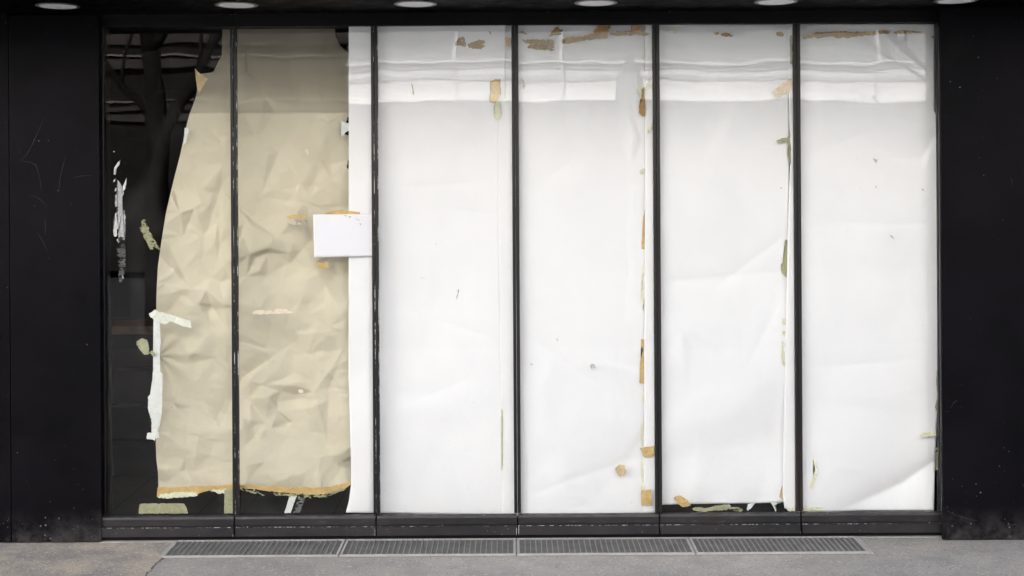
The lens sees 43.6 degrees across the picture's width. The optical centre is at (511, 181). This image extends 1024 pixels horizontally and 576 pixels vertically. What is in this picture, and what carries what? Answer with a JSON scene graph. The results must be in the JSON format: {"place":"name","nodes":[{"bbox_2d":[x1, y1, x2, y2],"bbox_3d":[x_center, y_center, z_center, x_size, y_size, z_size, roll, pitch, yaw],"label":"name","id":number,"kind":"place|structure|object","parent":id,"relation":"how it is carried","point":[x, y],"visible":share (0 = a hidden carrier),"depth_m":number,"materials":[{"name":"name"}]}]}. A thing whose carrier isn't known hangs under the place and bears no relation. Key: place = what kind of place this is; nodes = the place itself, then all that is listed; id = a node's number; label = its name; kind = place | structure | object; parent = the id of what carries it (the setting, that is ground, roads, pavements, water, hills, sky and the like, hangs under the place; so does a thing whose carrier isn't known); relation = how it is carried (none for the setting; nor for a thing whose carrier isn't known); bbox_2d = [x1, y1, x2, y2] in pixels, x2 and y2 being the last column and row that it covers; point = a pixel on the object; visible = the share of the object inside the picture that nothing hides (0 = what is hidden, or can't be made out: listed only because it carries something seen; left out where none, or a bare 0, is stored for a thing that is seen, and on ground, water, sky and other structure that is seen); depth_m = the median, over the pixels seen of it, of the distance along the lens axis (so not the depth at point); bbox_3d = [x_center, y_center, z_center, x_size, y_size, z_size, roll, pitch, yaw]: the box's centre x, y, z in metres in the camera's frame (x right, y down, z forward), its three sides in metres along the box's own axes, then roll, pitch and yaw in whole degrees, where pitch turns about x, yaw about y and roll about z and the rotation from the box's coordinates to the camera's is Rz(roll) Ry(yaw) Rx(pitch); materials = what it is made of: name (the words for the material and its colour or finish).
{"place":"outdoors","nodes":[
{"label":"outdoors","id":0,"kind":"place"},
{"bbox_2d":[0,538,1023,575],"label":"pavement","id":1,"kind":"structure","parent":0,"point":[927,557],"depth_m":5.58,"materials":[{"name":"concrete"}]},
{"bbox_2d":[162,539,344,557],"bbox_3d":[-1.165,1.669,5.819,0.783,0.010,0.252,0,0,0],"label":"drain grate","id":2,"kind":"object","parent":1,"relation":"on","point":[254,548],"visible":1,"depth_m":5.81,"materials":[{"name":"grey metal"}]},
{"bbox_2d":[339,538,515,556],"bbox_3d":[-0.375,1.664,5.819,0.785,0.010,0.252,0,0,0],"label":"drain grate","id":3,"kind":"object","parent":1,"relation":"on","point":[429,547],"visible":1,"depth_m":5.81,"materials":[{"name":"grey metal"}]},
{"bbox_2d":[0,0,1023,541],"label":"shop building","id":4,"kind":"structure","parent":1,"relation":"on","point":[52,416],"depth_m":5.95,"materials":[{"name":"black paint"}]},
{"bbox_2d":[35,3,79,8],"bbox_3d":[-2.019,-0.777,5.690,0.192,0.007,0.192,0,0,0],"label":"downlight","id":5,"kind":"object","parent":4,"relation":"attached to","point":[57,6],"visible":1,"depth_m":5.67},
{"bbox_2d":[102,27,235,536],"bbox_3d":[-1.609,0.460,5.979,0.619,2.386,0.062,0,0,0],"label":"shopfront bay","id":6,"kind":"object","parent":4,"relation":"attached to","point":[177,526],"visible":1,"depth_m":5.97,"materials":[{"name":"black glass"}]},
{"bbox_2d":[113,151,125,281],"bbox_3d":[-1.841,0.166,6.008,0.064,0.618,0.001,0,0,0],"label":"glue residue","id":7,"kind":"object","parent":6,"relation":"attached to","point":[119,222],"visible":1,"depth_m":6.01},
{"bbox_2d":[137,338,154,356],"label":"tape scrap","id":8,"kind":"object","parent":6,"relation":"attached to","point":[143,345],"visible":1,"depth_m":6.01,"materials":[{"name":"beige paper"}]},
{"bbox_2d":[140,219,160,249],"bbox_3d":[-1.700,0.252,6.008,0.100,0.147,0.001,0,0,0],"label":"tape scrap","id":9,"kind":"object","parent":6,"relation":"attached to","point":[145,229],"visible":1,"depth_m":6.01,"materials":[{"name":"beige paper"}]},
{"bbox_2d":[147,432,159,440],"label":"tape scrap","id":10,"kind":"object","parent":6,"relation":"attached to","point":[153,435],"visible":1,"depth_m":6.02,"materials":[{"name":"white paper"}]},
{"bbox_2d":[148,319,162,431],"bbox_3d":[-1.679,0.914,6.024,0.072,0.544,0.003,0,0,0],"label":"tape scrap","id":11,"kind":"object","parent":6,"relation":"attached to","point":[155,404],"visible":1,"depth_m":6.02,"materials":[{"name":"white paper"}]},
{"bbox_2d":[139,503,187,513],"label":"tape scrap","id":12,"kind":"object","parent":6,"relation":"attached to","point":[163,508],"visible":1,"depth_m":6.01,"materials":[{"name":"beige paper"}]},
{"bbox_2d":[149,309,190,327],"bbox_3d":[-1.609,0.646,6.022,0.201,0.089,0.004,0,0,0],"label":"tape scrap","id":13,"kind":"object","parent":6,"relation":"attached to","point":[163,318],"visible":1,"depth_m":6.02,"materials":[{"name":"white paper"}]},
{"bbox_2d":[158,489,224,498],"bbox_3d":[-1.505,1.470,6.025,0.324,0.048,0.001,0,0,0],"label":"tape scrap","id":14,"kind":"object","parent":6,"relation":"attached to","point":[179,494],"visible":1,"depth_m":6.02,"materials":[{"name":"white paper"}]},
{"bbox_2d":[195,69,207,94],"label":"paper scrap","id":15,"kind":"object","parent":6,"relation":"attached to","point":[201,79],"visible":1,"depth_m":6.10,"materials":[{"name":"beige paper"}]},
{"bbox_2d":[224,489,232,513],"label":"tape scrap","id":16,"kind":"object","parent":6,"relation":"attached to","point":[228,500],"visible":1,"depth_m":6.01,"materials":[{"name":"beige paper"}]},
{"bbox_2d":[214,2,258,7],"bbox_3d":[-1.224,-0.782,5.690,0.192,0.007,0.192,0,0,0],"label":"downlight","id":17,"kind":"object","parent":4,"relation":"attached to","point":[236,4],"visible":1,"depth_m":5.67,"materials":[{"name":"white"}]},
{"bbox_2d":[156,29,350,487],"bbox_3d":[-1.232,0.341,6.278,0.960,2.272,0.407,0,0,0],"label":"kraft paper sheet","id":18,"kind":"object","parent":4,"relation":"attached to","point":[293,95],"visible":0.89,"depth_m":6.12,"materials":[{"name":"beige paper"}]},
{"bbox_2d":[183,128,188,144],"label":"tape scrap","id":19,"kind":"object","parent":18,"relation":"attached to","point":[186,131],"visible":1,"depth_m":6.07,"materials":[{"name":"white paper"}]},
{"bbox_2d":[157,481,350,498],"bbox_3d":[-1.214,1.452,6.027,0.917,0.078,0.003,0,0,0],"label":"tape scrap","id":20,"kind":"object","parent":18,"relation":"attached to","point":[296,490],"visible":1,"depth_m":6.03,"materials":[{"name":"beige paper"}]},
{"bbox_2d":[233,26,376,536],"bbox_3d":[-0.969,0.457,5.979,0.657,2.386,0.062,0,0,0],"label":"shopfront bay","id":21,"kind":"object","parent":4,"relation":"attached to","point":[309,525],"visible":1,"depth_m":5.99,"materials":[{"name":"black metal"}]},
{"bbox_2d":[252,309,291,314],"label":"paper scrap","id":22,"kind":"object","parent":21,"relation":"attached to","point":[275,311],"visible":1,"depth_m":6.04,"materials":[{"name":"beige paper"}]},
{"bbox_2d":[284,495,296,512],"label":"tape scrap","id":23,"kind":"object","parent":21,"relation":"attached to","point":[290,503],"visible":1,"depth_m":6.03,"materials":[{"name":"white paper"}]},
{"bbox_2d":[240,487,346,498],"bbox_3d":[-1.029,1.468,6.025,0.502,0.052,0.001,0,0,0],"label":"tape scrap","id":24,"kind":"object","parent":21,"relation":"attached to","point":[317,495],"visible":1,"depth_m":6.02,"materials":[{"name":"beige paper"}]},
{"bbox_2d":[286,219,306,225],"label":"tape scrap","id":25,"kind":"object","parent":21,"relation":"attached to","point":[293,223],"visible":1,"depth_m":6.03,"materials":[{"name":"white paper"}]},
{"bbox_2d":[287,214,306,219],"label":"tape scrap","id":26,"kind":"object","parent":21,"relation":"attached to","point":[292,216],"visible":1,"depth_m":6.03,"materials":[{"name":"paper"}]},
{"bbox_2d":[293,497,304,512],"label":"tape scrap","id":27,"kind":"object","parent":21,"relation":"attached to","point":[299,507],"visible":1,"depth_m":6.03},
{"bbox_2d":[316,262,328,268],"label":"tape scrap","id":28,"kind":"object","parent":21,"relation":"attached to","point":[322,265],"visible":1,"depth_m":6.01,"materials":[{"name":"paper"}]},
{"bbox_2d":[313,214,371,257],"bbox_3d":[-0.789,0.256,6.010,0.288,0.202,0.004,0,0,0],"label":"blank notice","id":29,"kind":"object","parent":21,"relation":"attached to","point":[342,235],"visible":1,"depth_m":6.01,"materials":[{"name":"paper"}]},
{"bbox_2d":[325,210,359,213],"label":"tape scrap","id":30,"kind":"object","parent":21,"relation":"attached to","point":[341,212],"visible":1,"depth_m":6.01,"materials":[{"name":"paper"}]},
{"bbox_2d":[394,0,436,6],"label":"downlight","id":31,"kind":"object","parent":4,"relation":"attached to","point":[414,3],"visible":1,"depth_m":5.66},
{"bbox_2d":[346,25,505,513],"bbox_3d":[-0.405,0.418,6.033,0.764,2.316,0.058,0,0,0],"label":"white paper sheet","id":32,"kind":"object","parent":4,"relation":"attached to","point":[440,421],"visible":1,"depth_m":6.04,"materials":[{"name":"white paper"}]},
{"bbox_2d":[340,120,348,136],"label":"tape scrap","id":33,"kind":"object","parent":32,"relation":"attached to","point":[344,127],"visible":1,"depth_m":6.03,"materials":[{"name":"white paper"}]},
{"bbox_2d":[455,37,484,48],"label":"tape scrap","id":34,"kind":"object","parent":32,"relation":"attached to","point":[477,44],"visible":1,"depth_m":6.01,"materials":[{"name":"brown paper"}]},
{"bbox_2d":[494,101,500,119],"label":"tape scrap","id":35,"kind":"object","parent":32,"relation":"attached to","point":[497,110],"visible":1,"depth_m":6.01,"materials":[{"name":"beige paper"}]},
{"bbox_2d":[374,25,516,535],"bbox_3d":[-0.310,0.453,5.979,0.657,2.386,0.062,0,0,0],"label":"shopfront bay","id":36,"kind":"object","parent":4,"relation":"attached to","point":[440,524],"visible":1,"depth_m":5.99,"materials":[{"name":"black glass"}]},
{"bbox_2d":[489,79,500,102],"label":"tape scrap","id":37,"kind":"object","parent":36,"relation":"attached to","point":[495,92],"visible":1,"depth_m":6.01,"materials":[{"name":"beige paper"}]},
{"bbox_2d":[489,31,510,46],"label":"tape scrap","id":38,"kind":"object","parent":36,"relation":"attached to","point":[508,42],"visible":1,"depth_m":6.01,"materials":[{"name":"beige paper"}]},
{"bbox_2d":[112,460,936,516],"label":"interior floor","id":39,"kind":"structure","parent":4,"relation":"in","point":[131,494],"depth_m":6.35,"materials":[{"name":"black"}]},
{"bbox_2d":[111,319,157,474],"bbox_3d":[-1.938,1.159,6.925,0.844,0.790,0.350,0,0,0],"label":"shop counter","id":40,"kind":"object","parent":39,"relation":"on","point":[133,450],"visible":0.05,"depth_m":6.77,"materials":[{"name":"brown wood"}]},
{"bbox_2d":[498,25,644,515],"bbox_3d":[0.293,0.418,6.027,0.714,2.314,0.029,0,0,-1],"label":"white paper sheet","id":41,"kind":"object","parent":4,"relation":"attached to","point":[581,177],"visible":1,"depth_m":6.02,"materials":[{"name":"white paper"}]},
{"bbox_2d":[501,409,502,469],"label":"tape scrap","id":42,"kind":"object","parent":41,"relation":"attached to","point":[501,438],"visible":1,"depth_m":6.03,"materials":[{"name":"white paper"}]},
{"bbox_2d":[639,339,643,383],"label":"tape scrap","id":43,"kind":"object","parent":41,"relation":"attached to","point":[641,381],"visible":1,"depth_m":6.03,"materials":[{"name":"paper"}]},
{"bbox_2d":[641,459,643,482],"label":"tape scrap","id":44,"kind":"object","parent":41,"relation":"attached to","point":[642,465],"visible":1,"depth_m":6.03,"materials":[{"name":"beige paper"}]},
{"bbox_2d":[641,211,644,248],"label":"tape scrap","id":45,"kind":"object","parent":41,"relation":"attached to","point":[643,238],"visible":1,"depth_m":6.03,"materials":[{"name":"beige paper"}]},
{"bbox_2d":[641,267,644,307],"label":"tape scrap","id":46,"kind":"object","parent":41,"relation":"attached to","point":[643,275],"visible":1,"depth_m":6.03,"materials":[{"name":"beige paper"}]},
{"bbox_2d":[642,419,643,446],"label":"tape scrap","id":47,"kind":"object","parent":41,"relation":"attached to","point":[643,433],"visible":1,"depth_m":6.03,"materials":[{"name":"beige paper"}]},
{"bbox_2d":[643,28,644,70],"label":"tape scrap","id":48,"kind":"object","parent":41,"relation":"attached to","point":[644,51],"visible":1,"depth_m":6.03,"materials":[{"name":"white paper"}]},
{"bbox_2d":[515,24,658,534],"bbox_3d":[0.349,0.449,5.979,0.659,2.386,0.062,0,0,0],"label":"shopfront bay","id":49,"kind":"object","parent":4,"relation":"attached to","point":[578,523],"visible":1,"depth_m":5.99,"materials":[{"name":"black metal"}]},
{"bbox_2d":[522,39,553,50],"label":"tape scrap","id":50,"kind":"object","parent":49,"relation":"attached to","point":[536,45],"visible":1,"depth_m":6.01,"materials":[{"name":"brown paper"}]},
{"bbox_2d":[549,27,562,35],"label":"tape scrap","id":51,"kind":"object","parent":49,"relation":"attached to","point":[559,31],"visible":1,"depth_m":6.01,"materials":[{"name":"brown paper"}]},
{"bbox_2d":[562,25,610,43],"bbox_3d":[0.348,-0.690,6.009,0.231,0.088,0.001,0,0,0],"label":"tape scrap","id":52,"kind":"object","parent":49,"relation":"attached to","point":[600,31],"visible":1,"depth_m":6.01,"materials":[{"name":"brown paper"}]},
{"bbox_2d":[615,464,626,476],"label":"tape scrap","id":53,"kind":"object","parent":49,"relation":"attached to","point":[620,469],"visible":1,"depth_m":6.01,"materials":[{"name":"beige paper"}]},
{"bbox_2d":[610,31,649,35],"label":"tape scrap","id":54,"kind":"object","parent":49,"relation":"attached to","point":[630,33],"visible":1,"depth_m":6.01,"materials":[{"name":"beige paper"}]},
{"bbox_2d":[631,26,641,30],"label":"tape scrap","id":55,"kind":"object","parent":49,"relation":"attached to","point":[635,28],"visible":1,"depth_m":6.01,"materials":[{"name":"brown paper"}]},
{"bbox_2d":[639,87,645,116],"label":"tape scrap","id":56,"kind":"object","parent":49,"relation":"attached to","point":[642,106],"visible":1,"depth_m":6.01,"materials":[{"name":"brown paper"}]},
{"bbox_2d":[636,83,651,98],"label":"tape scrap","id":57,"kind":"object","parent":49,"relation":"attached to","point":[647,85],"visible":1,"depth_m":6.01,"materials":[{"name":"white paper"}]},
{"bbox_2d":[641,490,651,505],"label":"tape scrap","id":58,"kind":"object","parent":49,"relation":"attached to","point":[646,495],"visible":1,"depth_m":6.01,"materials":[{"name":"beige paper"}]},
{"bbox_2d":[640,446,653,456],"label":"tape scrap","id":59,"kind":"object","parent":49,"relation":"attached to","point":[647,451],"visible":1,"depth_m":6.01,"materials":[{"name":"beige paper"}]},
{"bbox_2d":[574,0,617,5],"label":"downlight","id":60,"kind":"object","parent":4,"relation":"attached to","point":[595,2],"visible":1,"depth_m":5.67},
{"bbox_2d":[644,25,788,512],"bbox_3d":[0.963,0.410,6.028,0.702,2.298,0.024,0,0,-2],"label":"white paper sheet","id":61,"kind":"object","parent":4,"relation":"attached to","point":[724,167],"visible":1,"depth_m":6.03,"materials":[{"name":"white paper"}]},
{"bbox_2d":[779,485,782,498],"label":"tape scrap","id":62,"kind":"object","parent":61,"relation":"attached to","point":[781,494],"visible":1,"depth_m":6.03,"materials":[{"name":"beige paper"}]},
{"bbox_2d":[781,318,785,366],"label":"tape scrap","id":63,"kind":"object","parent":61,"relation":"attached to","point":[783,345],"visible":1,"depth_m":6.03,"materials":[{"name":"beige paper"}]},
{"bbox_2d":[656,23,800,533],"bbox_3d":[1.009,0.445,5.979,0.657,2.386,0.062,0,0,0],"label":"shopfront bay","id":64,"kind":"object","parent":4,"relation":"attached to","point":[723,522],"visible":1,"depth_m":5.99,"materials":[{"name":"black metal"}]},
{"bbox_2d":[666,29,678,34],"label":"tape scrap","id":65,"kind":"object","parent":64,"relation":"attached to","point":[672,31],"visible":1,"depth_m":6.01,"materials":[{"name":"white paper"}]},
{"bbox_2d":[674,496,690,506],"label":"tape scrap","id":66,"kind":"object","parent":64,"relation":"attached to","point":[682,501],"visible":1,"depth_m":6.01,"materials":[{"name":"beige paper"}]},
{"bbox_2d":[692,504,741,511],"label":"tape scrap","id":67,"kind":"object","parent":64,"relation":"attached to","point":[718,508],"visible":1,"depth_m":6.01,"materials":[{"name":"beige paper"}]},
{"bbox_2d":[715,32,732,36],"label":"tape scrap","id":68,"kind":"object","parent":64,"relation":"attached to","point":[724,34],"visible":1,"depth_m":6.01,"materials":[{"name":"brown paper"}]},
{"bbox_2d":[747,502,755,509],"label":"tape scrap","id":69,"kind":"object","parent":64,"relation":"attached to","point":[750,505],"visible":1,"depth_m":6.01,"materials":[{"name":"white paper"}]},
{"bbox_2d":[776,32,783,36],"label":"tape scrap","id":70,"kind":"object","parent":64,"relation":"attached to","point":[781,34],"visible":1,"depth_m":6.01,"materials":[{"name":"beige paper"}]},
{"bbox_2d":[772,79,791,98],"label":"tape scrap","id":71,"kind":"object","parent":64,"relation":"attached to","point":[782,89],"visible":1,"depth_m":6.01,"materials":[{"name":"beige paper"}]},
{"bbox_2d":[781,240,787,277],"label":"tape scrap","id":72,"kind":"object","parent":64,"relation":"attached to","point":[784,268],"visible":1,"depth_m":6.03,"materials":[{"name":"beige paper"}]},
{"bbox_2d":[790,35,792,64],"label":"tape scrap","id":73,"kind":"object","parent":64,"relation":"attached to","point":[791,56],"visible":1,"depth_m":6.01,"materials":[{"name":"paper"}]},
{"bbox_2d":[754,0,797,4],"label":"downlight","id":74,"kind":"object","parent":4,"relation":"attached to","point":[772,2],"visible":1,"depth_m":5.68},
{"bbox_2d":[783,24,937,512],"bbox_3d":[1.641,0.407,6.039,0.751,2.300,0.055,0,0,0],"label":"white paper sheet","id":75,"kind":"object","parent":4,"relation":"attached to","point":[869,344],"visible":1,"depth_m":6.02,"materials":[{"name":"white paper"}]},
{"bbox_2d":[777,134,790,164],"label":"tape scrap","id":76,"kind":"object","parent":75,"relation":"attached to","point":[781,140],"visible":1,"depth_m":6.01,"materials":[{"name":"beige paper"}]},
{"bbox_2d":[935,447,937,469],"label":"tape scrap","id":77,"kind":"object","parent":75,"relation":"attached to","point":[936,462],"visible":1,"depth_m":6.03,"materials":[{"name":"beige paper"}]},
{"bbox_2d":[796,23,941,532],"bbox_3d":[1.671,0.441,5.979,0.663,2.386,0.062,0,0,0],"label":"shopfront bay","id":78,"kind":"object","parent":4,"relation":"attached to","point":[874,522],"visible":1,"depth_m":5.97,"materials":[{"name":"black glass"}]},
{"bbox_2d":[803,506,823,510],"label":"tape scrap","id":79,"kind":"object","parent":78,"relation":"attached to","point":[805,508],"visible":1,"depth_m":6.01,"materials":[{"name":"beige paper"}]},
{"bbox_2d":[810,460,817,488],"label":"tape scrap","id":80,"kind":"object","parent":78,"relation":"attached to","point":[815,469],"visible":1,"depth_m":6.01,"materials":[{"name":"beige paper"}]},
{"bbox_2d":[803,30,889,38],"bbox_3d":[1.570,-0.690,6.009,0.411,0.040,0.001,0,0,0],"label":"tape scrap","id":81,"kind":"object","parent":78,"relation":"attached to","point":[840,34],"visible":1,"depth_m":6.01,"materials":[{"name":"brown paper"}]},
{"bbox_2d":[893,30,924,33],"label":"tape scrap","id":82,"kind":"object","parent":78,"relation":"attached to","point":[902,31],"visible":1,"depth_m":6.01,"materials":[{"name":"brown paper"}]},
{"bbox_2d":[920,432,936,436],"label":"tape scrap","id":83,"kind":"object","parent":78,"relation":"attached to","point":[928,434],"visible":1,"depth_m":6.01,"materials":[{"name":"beige paper"}]},
{"bbox_2d":[934,0,977,3],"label":"downlight","id":84,"kind":"object","parent":4,"relation":"attached to","point":[951,1],"visible":1,"depth_m":5.69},
{"bbox_2d":[159,536,873,557],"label":"grate kerb","id":85,"kind":"structure","parent":1,"relation":"on","point":[857,537],"depth_m":5.80,"materials":[{"name":"grey concrete"}]},
{"bbox_2d":[99,536,941,542],"bbox_3d":[0.048,1.670,6.074,3.930,0.014,0.252,0,0,0],"label":"threshold strip","id":86,"kind":"object","parent":1,"relation":"on","point":[121,541],"visible":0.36,"depth_m":5.95,"materials":[{"name":"concrete"}]},
{"bbox_2d":[517,537,694,555],"bbox_3d":[0.419,1.659,5.819,0.791,0.010,0.252,0,0,0],"label":"drain grate","id":87,"kind":"object","parent":1,"relation":"on","point":[604,546],"visible":1,"depth_m":5.81,"materials":[{"name":"grey metal"}]},
{"bbox_2d":[689,536,869,554],"bbox_3d":[1.207,1.654,5.819,0.771,0.010,0.252,0,0,0],"label":"drain grate","id":88,"kind":"object","parent":1,"relation":"on","point":[778,545],"visible":1,"depth_m":5.81,"materials":[{"name":"grey metal"}]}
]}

